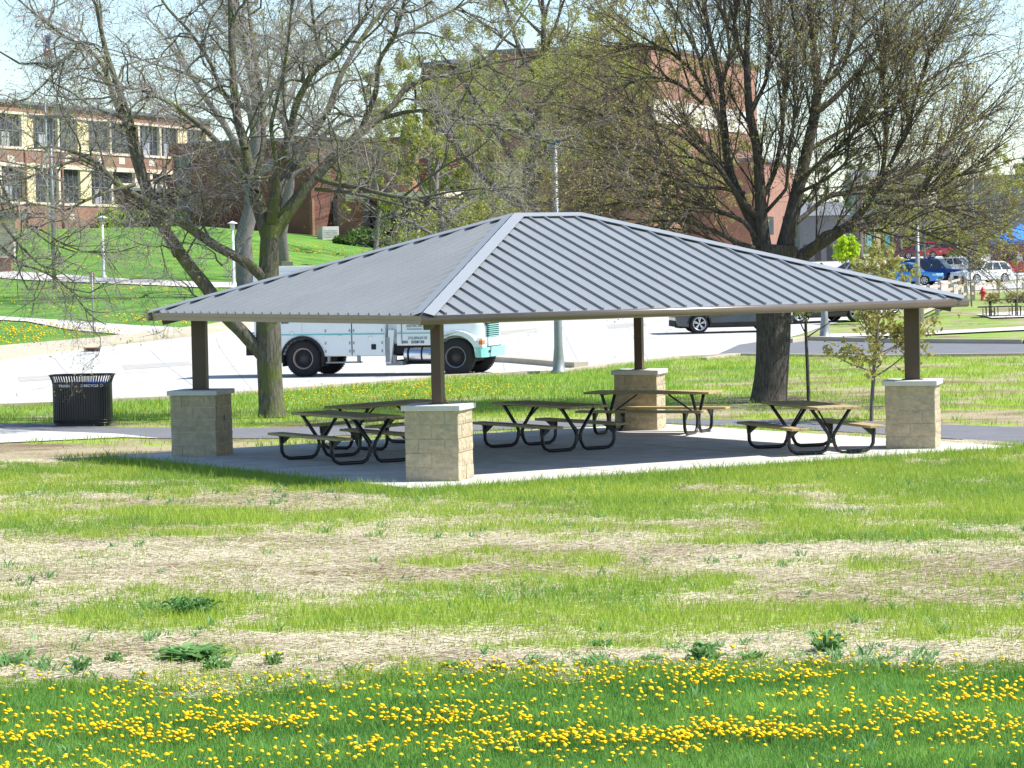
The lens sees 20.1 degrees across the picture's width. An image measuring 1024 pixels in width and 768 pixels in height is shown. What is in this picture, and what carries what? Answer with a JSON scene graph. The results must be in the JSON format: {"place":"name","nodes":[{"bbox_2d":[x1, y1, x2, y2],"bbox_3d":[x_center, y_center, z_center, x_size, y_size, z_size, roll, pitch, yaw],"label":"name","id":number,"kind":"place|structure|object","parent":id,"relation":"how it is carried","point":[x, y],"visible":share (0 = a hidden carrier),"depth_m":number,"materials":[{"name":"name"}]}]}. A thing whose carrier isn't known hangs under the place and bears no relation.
{"place":"outdoors","nodes":[
{"label":"outdoors","id":0,"kind":"place"},
{"bbox_2d":[0,210,28,263],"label":"entrance pier","id":1,"kind":"structure","parent":0,"point":[5,235],"depth_m":185.53,"materials":[{"name":"beige stone"}]},
{"bbox_2d":[0,240,976,402],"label":"concrete road","id":2,"kind":"structure","parent":0,"point":[588,335],"depth_m":97.80,"materials":[{"name":"concrete"}]},
{"bbox_2d":[122,361,190,369],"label":"road patch","id":3,"kind":"object","parent":2,"relation":"on","point":[152,365],"visible":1,"depth_m":94.49,"materials":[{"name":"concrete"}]},
{"bbox_2d":[0,353,731,406],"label":"kerb","id":4,"kind":"structure","parent":2,"relation":"on","point":[371,382],"depth_m":77.98,"materials":[{"name":"concrete"}]},
{"bbox_2d":[246,265,505,376],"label":"utility truck","id":5,"kind":"object","parent":2,"relation":"on","point":[309,349],"visible":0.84,"depth_m":81.57,"materials":[{"name":"white paint"}]},
{"bbox_2d":[495,356,587,367],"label":"median kerb","id":6,"kind":"structure","parent":2,"relation":"on","point":[533,361],"depth_m":87.70,"materials":[{"name":"concrete"}]},
{"bbox_2d":[669,312,793,332],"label":"parked car","id":7,"kind":"object","parent":2,"relation":"on","point":[699,324],"visible":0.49,"depth_m":113.53,"materials":[{"name":"paint"}]},
{"bbox_2d":[793,310,872,322],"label":"parked car","id":8,"kind":"object","parent":2,"relation":"on","point":[832,315],"visible":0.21,"depth_m":121.69,"materials":[{"name":"black paint"}]},
{"bbox_2d":[0,658,1023,767],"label":"mown grass","id":9,"kind":"structure","parent":0,"point":[630,707],"depth_m":20.11,"materials":[{"name":"plant"}]},
{"bbox_2d":[0,226,1023,767],"bbox_3d":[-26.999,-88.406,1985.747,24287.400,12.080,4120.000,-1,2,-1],"label":"ground","id":10,"kind":"structure","parent":0,"point":[968,318],"depth_m":54.09,"materials":[{"name":"plant"}]},
{"bbox_2d":[0,653,29,666],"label":"broadleaf weed","id":11,"kind":"object","parent":10,"relation":"on","point":[13,659],"visible":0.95,"depth_m":23.63,"materials":[{"name":"green plant"}]},
{"bbox_2d":[42,0,52,251],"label":"flagpole","id":12,"kind":"object","parent":10,"relation":"on","point":[47,38],"visible":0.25,"depth_m":194.54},
{"bbox_2d":[29,115,71,288],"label":"light pole","id":13,"kind":"object","parent":10,"relation":"on","point":[51,183],"visible":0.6,"depth_m":161.41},
{"bbox_2d":[0,12,137,262],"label":"shade tree","id":14,"kind":"object","parent":10,"relation":"on","point":[66,132],"visible":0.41,"depth_m":184.94,"materials":[{"name":"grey plant"}]},
{"bbox_2d":[0,429,153,442],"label":"concrete walk","id":15,"kind":"structure","parent":10,"relation":"on","point":[14,435],"depth_m":55.69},
{"bbox_2d":[63,656,91,671],"bbox_3d":[-3.492,2.253,23.245,0.230,0.129,0.177,-2,3,-9],"label":"broadleaf weed","id":16,"kind":"object","parent":10,"relation":"on","point":[76,663],"visible":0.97,"depth_m":23.22,"materials":[{"name":"green plant"}]},
{"bbox_2d":[0,316,178,333],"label":"lawn walk","id":17,"kind":"structure","parent":10,"relation":"on","point":[133,328],"depth_m":125.44,"materials":[{"name":"concrete"}]},
{"bbox_2d":[0,98,213,229],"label":"school building","id":18,"kind":"structure","parent":10,"relation":"on","point":[78,172],"depth_m":230.12,"materials":[{"name":"beige brick"}]},
{"bbox_2d":[0,113,18,146],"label":"window","id":19,"kind":"structure","parent":18,"relation":"in","point":[7,139],"depth_m":219.33,"materials":[{"name":"grey glass"}]},
{"bbox_2d":[1,166,20,201],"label":"window","id":20,"kind":"structure","parent":18,"relation":"in","point":[7,169],"depth_m":219.49,"materials":[{"name":"grey glass"}]},
{"bbox_2d":[33,118,54,146],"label":"window","id":21,"kind":"structure","parent":18,"relation":"in","point":[39,137],"depth_m":224.26,"materials":[{"name":"grey glass"}]},
{"bbox_2d":[35,168,56,202],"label":"window","id":22,"kind":"structure","parent":18,"relation":"in","point":[39,177],"depth_m":224.37,"materials":[{"name":"grey glass"}]},
{"bbox_2d":[59,119,75,149],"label":"window","id":23,"kind":"structure","parent":18,"relation":"in","point":[62,140],"depth_m":228.46,"materials":[{"name":"grey glass"}]},
{"bbox_2d":[60,169,78,202],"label":"window","id":24,"kind":"structure","parent":18,"relation":"in","point":[69,173],"depth_m":228.96,"materials":[{"name":"grey glass"}]},
{"bbox_2d":[91,171,108,203],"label":"window","id":25,"kind":"structure","parent":18,"relation":"in","point":[106,182],"depth_m":233.93,"materials":[{"name":"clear glass"}]},
{"bbox_2d":[114,172,159,184],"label":"window","id":26,"kind":"structure","parent":18,"relation":"in","point":[120,174],"depth_m":238.61,"materials":[{"name":"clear glass"}]},
{"bbox_2d":[140,126,156,155],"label":"window","id":27,"kind":"structure","parent":18,"relation":"in","point":[153,148],"depth_m":243.31,"materials":[{"name":"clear glass"}]},
{"bbox_2d":[161,127,175,156],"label":"window","id":28,"kind":"structure","parent":18,"relation":"in","point":[164,146],"depth_m":246.24,"materials":[{"name":"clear glass"}]},
{"bbox_2d":[0,271,236,286],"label":"campus walk","id":29,"kind":"structure","parent":10,"relation":"on","point":[218,284],"depth_m":169.59,"materials":[{"name":"concrete"}]},
{"bbox_2d":[0,322,253,359],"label":"kerb walk","id":30,"kind":"structure","parent":10,"relation":"on","point":[10,351],"depth_m":114.16,"materials":[{"name":"concrete"}]},
{"bbox_2d":[97,207,180,227],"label":"bush","id":31,"kind":"object","parent":10,"relation":"on","point":[137,217],"visible":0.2,"depth_m":231.69,"materials":[{"name":"green plant"}]},
{"bbox_2d":[166,143,192,222],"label":"stair tower","id":32,"kind":"structure","parent":10,"relation":"on","point":[176,149],"depth_m":246.76,"materials":[{"name":"red brick"}]},
{"bbox_2d":[0,227,366,344],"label":"dandelion patch","id":33,"kind":"object","parent":10,"relation":"on","point":[41,332],"visible":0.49,"depth_m":127.38,"materials":[{"name":"yellow plant"}]},
{"bbox_2d":[154,594,222,614],"bbox_3d":[-3.032,2.062,26.933,0.599,0.173,0.445,0,3,25],"label":"broadleaf weed","id":34,"kind":"object","parent":10,"relation":"on","point":[195,602],"visible":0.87,"depth_m":26.89,"materials":[{"name":"green plant"}]},
{"bbox_2d":[152,642,230,661],"bbox_3d":[-2.617,2.213,23.854,0.628,0.122,0.634,0,3,19],"label":"broadleaf weed","id":35,"kind":"object","parent":10,"relation":"on","point":[188,651],"visible":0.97,"depth_m":23.77,"materials":[{"name":"green plant"}]},
{"bbox_2d":[200,655,236,670],"bbox_3d":[-2.381,2.242,23.202,0.261,0.110,0.317,0,3,16],"label":"broadleaf weed","id":36,"kind":"object","parent":10,"relation":"on","point":[209,663],"visible":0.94,"depth_m":23.19,"materials":[{"name":"green plant"}]},
{"bbox_2d":[227,221,237,284],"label":"path lamp","id":37,"kind":"object","parent":10,"relation":"on","point":[232,224],"visible":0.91,"depth_m":164.00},
{"bbox_2d":[89,0,401,285],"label":"shade tree","id":38,"kind":"object","parent":10,"relation":"on","point":[247,252],"visible":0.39,"depth_m":150.00,"materials":[{"name":"grey plant"}]},
{"bbox_2d":[262,649,283,664],"bbox_3d":[-1.929,2.215,23.346,0.185,0.134,0.162,-1,2,-1],"label":"broadleaf weed","id":39,"kind":"object","parent":10,"relation":"on","point":[276,658],"visible":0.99,"depth_m":23.34,"materials":[{"name":"green plant"}]},
{"bbox_2d":[7,368,573,414],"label":"dandelion patch","id":40,"kind":"object","parent":10,"relation":"on","point":[458,391],"visible":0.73,"depth_m":69.16,"materials":[{"name":"yellow plant"}]},
{"bbox_2d":[184,0,400,265],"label":"shade tree","id":41,"kind":"object","parent":10,"relation":"on","point":[283,240],"visible":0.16,"depth_m":170.25,"materials":[{"name":"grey plant"}]},
{"bbox_2d":[317,226,338,239],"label":"sign","id":42,"kind":"object","parent":10,"relation":"on","point":[322,232],"visible":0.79,"depth_m":227.50,"materials":[{"name":"white metal"}]},
{"bbox_2d":[0,0,676,417],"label":"bare tree","id":43,"kind":"object","parent":10,"relation":"on","point":[264,342],"visible":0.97,"depth_m":60.03,"materials":[{"name":"brown plant"}]},
{"bbox_2d":[187,133,493,239],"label":"brick wing","id":44,"kind":"structure","parent":10,"relation":"on","point":[304,214],"depth_m":238.44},
{"bbox_2d":[332,233,394,247],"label":"bush","id":45,"kind":"object","parent":10,"relation":"on","point":[347,240],"visible":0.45,"depth_m":221.50,"materials":[{"name":"green plant"}]},
{"bbox_2d":[345,226,385,244],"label":"bush","id":46,"kind":"object","parent":10,"relation":"on","point":[356,233],"visible":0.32,"depth_m":225.55,"materials":[{"name":"green plant"}]},
{"bbox_2d":[301,67,453,249],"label":"shade tree","id":47,"kind":"object","parent":10,"relation":"on","point":[377,222],"visible":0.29,"depth_m":205.20,"materials":[{"name":"green plant"}]},
{"bbox_2d":[348,21,546,239],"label":"shade tree","id":48,"kind":"object","parent":10,"relation":"on","point":[411,127],"visible":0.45,"depth_m":173.60,"materials":[{"name":"green plant"}]},
{"bbox_2d":[377,190,523,247],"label":"bush","id":49,"kind":"object","parent":10,"relation":"on","point":[465,211],"visible":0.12,"depth_m":184.46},
{"bbox_2d":[416,59,487,134],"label":"auditorium building","id":50,"kind":"structure","parent":10,"relation":"on","point":[451,62],"depth_m":251.03,"materials":[{"name":"red brick"}]},
{"bbox_2d":[412,62,580,227],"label":"shade tree","id":51,"kind":"object","parent":10,"relation":"on","point":[447,179],"visible":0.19,"depth_m":188.59,"materials":[{"name":"green plant"}]},
{"bbox_2d":[0,441,1023,699],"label":"young grass","id":52,"kind":"structure","parent":10,"relation":"on","point":[998,501],"depth_m":31.31,"materials":[{"name":"plant"}]},
{"bbox_2d":[0,438,1023,700],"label":"straw","id":53,"kind":"object","parent":10,"relation":"on","point":[192,556],"visible":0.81,"depth_m":29.74,"materials":[{"name":"plant"}]},
{"bbox_2d":[0,644,1023,767],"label":"dandelion patch","id":54,"kind":"object","parent":10,"relation":"on","point":[564,736],"visible":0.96,"depth_m":20.20,"materials":[{"name":"yellow plant"}]},
{"bbox_2d":[0,353,1023,454],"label":"verge grass","id":55,"kind":"structure","parent":10,"relation":"on","point":[519,380],"depth_m":69.19,"materials":[{"name":"plant"}]},
{"bbox_2d":[0,449,1023,767],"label":"leafy sprouts","id":56,"kind":"object","parent":10,"relation":"on","point":[838,655],"visible":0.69,"depth_m":23.96,"materials":[{"name":"green plant"}]},
{"bbox_2d":[54,438,1023,496],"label":"tall grass","id":57,"kind":"structure","parent":10,"relation":"on","point":[107,454],"depth_m":43.43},
{"bbox_2d":[389,0,713,213],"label":"shade tree","id":58,"kind":"object","parent":10,"relation":"on","point":[521,54],"visible":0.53,"depth_m":148.93,"materials":[{"name":"green plant"}]},
{"bbox_2d":[548,137,566,373],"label":"light pole","id":59,"kind":"object","parent":10,"relation":"on","point":[558,361],"visible":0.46,"depth_m":80.98,"materials":[{"name":"grey galvanised steel"}]},
{"bbox_2d":[465,4,742,234],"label":"shade tree","id":60,"kind":"object","parent":10,"relation":"on","point":[631,62],"visible":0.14,"depth_m":163.80,"materials":[{"name":"green plant"}]},
{"bbox_2d":[484,43,756,235],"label":"brick tower","id":61,"kind":"structure","parent":10,"relation":"on","point":[532,52],"depth_m":235.82,"materials":[{"name":"red brick"}]},
{"bbox_2d":[536,0,771,244],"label":"shade tree","id":62,"kind":"object","parent":10,"relation":"on","point":[611,2],"visible":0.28,"depth_m":150.67,"materials":[{"name":"green plant"}]},
{"bbox_2d":[676,640,727,662],"bbox_3d":[1.493,2.140,23.109,0.360,0.168,0.361,-2,3,-19],"label":"broadleaf weed","id":63,"kind":"object","parent":10,"relation":"on","point":[706,649],"visible":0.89,"depth_m":23.08,"materials":[{"name":"green plant"}]},
{"bbox_2d":[689,158,794,245],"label":"brick annex","id":64,"kind":"object","parent":10,"relation":"on","point":[776,213],"visible":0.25,"depth_m":240.94,"materials":[{"name":"red brick"}]},
{"bbox_2d":[476,0,1023,402],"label":"budding tree","id":65,"kind":"object","parent":10,"relation":"on","point":[773,338],"visible":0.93,"depth_m":62.15,"materials":[{"name":"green plant"}]},
{"bbox_2d":[794,261,839,400],"bbox_3d":[6.435,-1.153,62.988,1.516,3.073,1.175,-1,2,-1],"label":"young tree","id":66,"kind":"object","parent":10,"relation":"on","point":[805,315],"visible":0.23,"depth_m":62.97,"materials":[{"name":"brown plant"}]},
{"bbox_2d":[795,202,849,261],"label":"house","id":67,"kind":"structure","parent":10,"relation":"on","point":[806,232],"depth_m":290.02,"materials":[{"name":"concrete"}]},
{"bbox_2d":[820,311,829,335],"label":"light pole","id":68,"kind":"object","parent":10,"relation":"on","point":[824,331],"visible":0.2,"depth_m":105.93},
{"bbox_2d":[804,629,846,651],"bbox_3d":[2.552,2.091,23.540,0.360,0.187,0.314,-1,2,-1],"label":"broadleaf weed","id":69,"kind":"object","parent":10,"relation":"on","point":[828,639],"visible":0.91,"depth_m":23.48,"materials":[{"name":"green plant"}]},
{"bbox_2d":[802,137,893,258],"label":"shade tree","id":70,"kind":"object","parent":10,"relation":"on","point":[835,200],"visible":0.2,"depth_m":299.48,"materials":[{"name":"green plant"}]},
{"bbox_2d":[843,170,897,253],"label":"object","id":71,"kind":"structure","parent":10,"relation":"on","point":[853,201],"depth_m":362.48,"materials":[{"name":"plant"}]},
{"bbox_2d":[821,246,942,420],"bbox_3d":[7.183,-0.948,55.552,2.506,3.403,2.201,-2,3,-21],"label":"young tree","id":72,"kind":"object","parent":10,"relation":"on","point":[894,330],"visible":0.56,"depth_m":55.43,"materials":[{"name":"green plant"}]},
{"bbox_2d":[862,239,907,321],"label":"young tree","id":73,"kind":"object","parent":10,"relation":"on","point":[873,251],"visible":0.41,"depth_m":119.86,"materials":[{"name":"green plant"}]},
{"bbox_2d":[853,179,970,249],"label":"shade tree","id":74,"kind":"object","parent":10,"relation":"on","point":[901,240],"visible":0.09,"depth_m":320.03,"materials":[{"name":"brown plant"}]},
{"bbox_2d":[915,225,920,327],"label":"light pole","id":75,"kind":"object","parent":10,"relation":"on","point":[917,262],"visible":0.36,"depth_m":112.24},
{"bbox_2d":[813,256,1023,290],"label":"parking lot","id":76,"kind":"structure","parent":10,"relation":"on","point":[836,264],"depth_m":199.08,"materials":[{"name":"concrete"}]},
{"bbox_2d":[830,234,861,268],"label":"young tree","id":77,"kind":"object","parent":76,"relation":"on","point":[845,250],"visible":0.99,"depth_m":204.51,"materials":[{"name":"green plant"}]},
{"bbox_2d":[865,228,898,256],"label":"banner row","id":78,"kind":"object","parent":76,"relation":"on","point":[879,241],"visible":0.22,"depth_m":269.93,"materials":[{"name":"fabric"}]},
{"bbox_2d":[879,262,943,284],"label":"parked car","id":79,"kind":"object","parent":76,"relation":"on","point":[929,278],"visible":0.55,"depth_m":191.19,"materials":[{"name":"blue paint"}]},
{"bbox_2d":[904,258,963,283],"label":"parked car","id":80,"kind":"object","parent":76,"relation":"on","point":[938,266],"visible":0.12,"depth_m":195.18,"materials":[{"name":"blue paint"}]},
{"bbox_2d":[950,261,1014,283],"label":"parked car","id":81,"kind":"object","parent":76,"relation":"on","point":[999,269],"visible":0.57,"depth_m":192.63,"materials":[{"name":"white paint"}]},
{"bbox_2d":[991,224,1023,260],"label":"market tent","id":82,"kind":"object","parent":76,"relation":"on","point":[1021,232],"visible":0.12,"depth_m":234.69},
{"bbox_2d":[997,251,1023,272],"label":"parked car","id":83,"kind":"object","parent":76,"relation":"on","point":[1018,267],"visible":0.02,"depth_m":218.06,"materials":[{"name":"red paint"}]},
{"bbox_2d":[863,217,989,253],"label":"bush","id":84,"kind":"object","parent":10,"relation":"on","point":[909,242],"visible":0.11,"depth_m":329.26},
{"bbox_2d":[830,326,1023,336],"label":"walk","id":85,"kind":"structure","parent":10,"relation":"on","point":[950,331],"depth_m":109.76,"materials":[{"name":"concrete"}]},
{"bbox_2d":[891,140,967,258],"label":"shade tree","id":86,"kind":"object","parent":10,"relation":"on","point":[924,236],"visible":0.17,"depth_m":234.73,"materials":[{"name":"green plant"}]},
{"bbox_2d":[926,276,961,293],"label":"split rail fence","id":87,"kind":"object","parent":10,"relation":"on","point":[948,283],"visible":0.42,"depth_m":165.36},
{"bbox_2d":[908,130,1023,259],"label":"shade tree","id":88,"kind":"object","parent":10,"relation":"on","point":[1019,181],"visible":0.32,"depth_m":214.92,"materials":[{"name":"green plant"}]},
{"bbox_2d":[921,277,1023,322],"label":"split rail fence","id":89,"kind":"object","parent":10,"relation":"on","point":[952,288],"visible":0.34,"depth_m":157.70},
{"bbox_2d":[941,222,1008,306],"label":"young tree","id":90,"kind":"object","parent":10,"relation":"on","point":[956,239],"visible":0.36,"depth_m":127.74,"materials":[{"name":"green plant"}]},
{"bbox_2d":[959,174,1023,253],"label":"shade tree","id":91,"kind":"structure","parent":10,"relation":"on","point":[1022,219],"depth_m":329.92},
{"bbox_2d":[975,146,1023,231],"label":"shade tree","id":92,"kind":"object","parent":10,"relation":"on","point":[1019,168],"visible":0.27,"depth_m":329.14,"materials":[{"name":"green plant"}]},
{"bbox_2d":[978,311,1023,317],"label":"picnic pad","id":93,"kind":"object","parent":10,"relation":"on","point":[1000,314],"visible":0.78,"depth_m":125.80,"materials":[{"name":"concrete"}]},
{"bbox_2d":[977,299,1023,316],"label":"metal picnic table","id":94,"kind":"object","parent":93,"relation":"on","point":[990,309],"visible":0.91,"depth_m":124.28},
{"bbox_2d":[985,292,1023,303],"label":"bush","id":95,"kind":"object","parent":10,"relation":"on","point":[994,296],"visible":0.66,"depth_m":150.28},
{"bbox_2d":[0,419,1023,442],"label":"asphalt path","id":96,"kind":"structure","parent":0,"point":[986,433],"depth_m":55.58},
{"bbox_2d":[48,373,114,425],"bbox_3d":[-8.802,0.316,59.300,1.352,1.040,0.808,-1,2,2],"label":"litter bin","id":97,"kind":"object","parent":96,"relation":"on","point":[93,405],"visible":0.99,"depth_m":58.99,"materials":[{"name":"black metal"}]},
{"bbox_2d":[0,0,1023,203],"label":"sky","id":98,"kind":"structure","parent":0,"point":[530,39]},
{"bbox_2d":[110,424,1010,490],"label":"concrete slab","id":99,"kind":"structure","parent":0,"point":[630,456],"depth_m":47.15,"materials":[{"name":"concrete"}]},
{"bbox_2d":[268,410,405,464],"bbox_3d":[-2.677,0.858,46.592,1.602,0.760,2.407,-3,3,-32],"label":"picnic table","id":100,"kind":"object","parent":99,"relation":"on","point":[358,432],"visible":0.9,"depth_m":46.36,"materials":[{"name":"black metal"}]},
{"bbox_2d":[305,399,445,450],"bbox_3d":[-2.171,0.704,49.901,1.602,0.760,2.407,1,3,37],"label":"picnic table","id":101,"kind":"object","parent":99,"relation":"on","point":[323,427],"visible":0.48,"depth_m":49.37,"materials":[{"name":"black metal"}]},
{"bbox_2d":[255,433,827,471],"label":"slab joints","id":102,"kind":"object","parent":99,"relation":"on","point":[585,440],"visible":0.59,"depth_m":47.56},
{"bbox_2d":[473,400,628,451],"bbox_3d":[0.616,0.705,48.602,1.602,0.760,2.407,-3,3,-34],"label":"picnic table","id":103,"kind":"object","parent":99,"relation":"on","point":[487,426],"visible":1,"depth_m":48.29,"materials":[{"name":"black metal"}]},
{"bbox_2d":[146,212,968,480],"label":"picnic pavilion","id":104,"kind":"structure","parent":99,"relation":"on","point":[540,266],"depth_m":45.92,"materials":[{"name":"metal"}]},
{"bbox_2d":[575,390,729,434],"bbox_3d":[2.548,0.508,52.252,2.407,0.760,1.602,0,3,23],"label":"picnic table","id":105,"kind":"object","parent":99,"relation":"on","point":[621,410],"visible":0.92,"depth_m":52.06,"materials":[{"name":"wood"}]},
{"bbox_2d":[737,400,885,454],"bbox_3d":[4.819,0.700,46.788,1.602,0.760,2.407,-2,3,-17],"label":"picnic table","id":106,"kind":"object","parent":99,"relation":"on","point":[792,429],"visible":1,"depth_m":46.23,"materials":[{"name":"wood"}]},
{"bbox_2d":[704,340,1023,359],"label":"asphalt road","id":107,"kind":"structure","parent":0,"point":[814,347],"depth_m":95.39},
{"bbox_2d":[699,353,1023,359],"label":"road kerb","id":108,"kind":"structure","parent":107,"relation":"on","point":[935,355],"depth_m":88.20,"materials":[{"name":"concrete"}]},
{"bbox_2d":[790,336,1023,343],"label":"road kerb","id":109,"kind":"structure","parent":107,"relation":"on","point":[888,340],"depth_m":99.19,"materials":[{"name":"concrete"}]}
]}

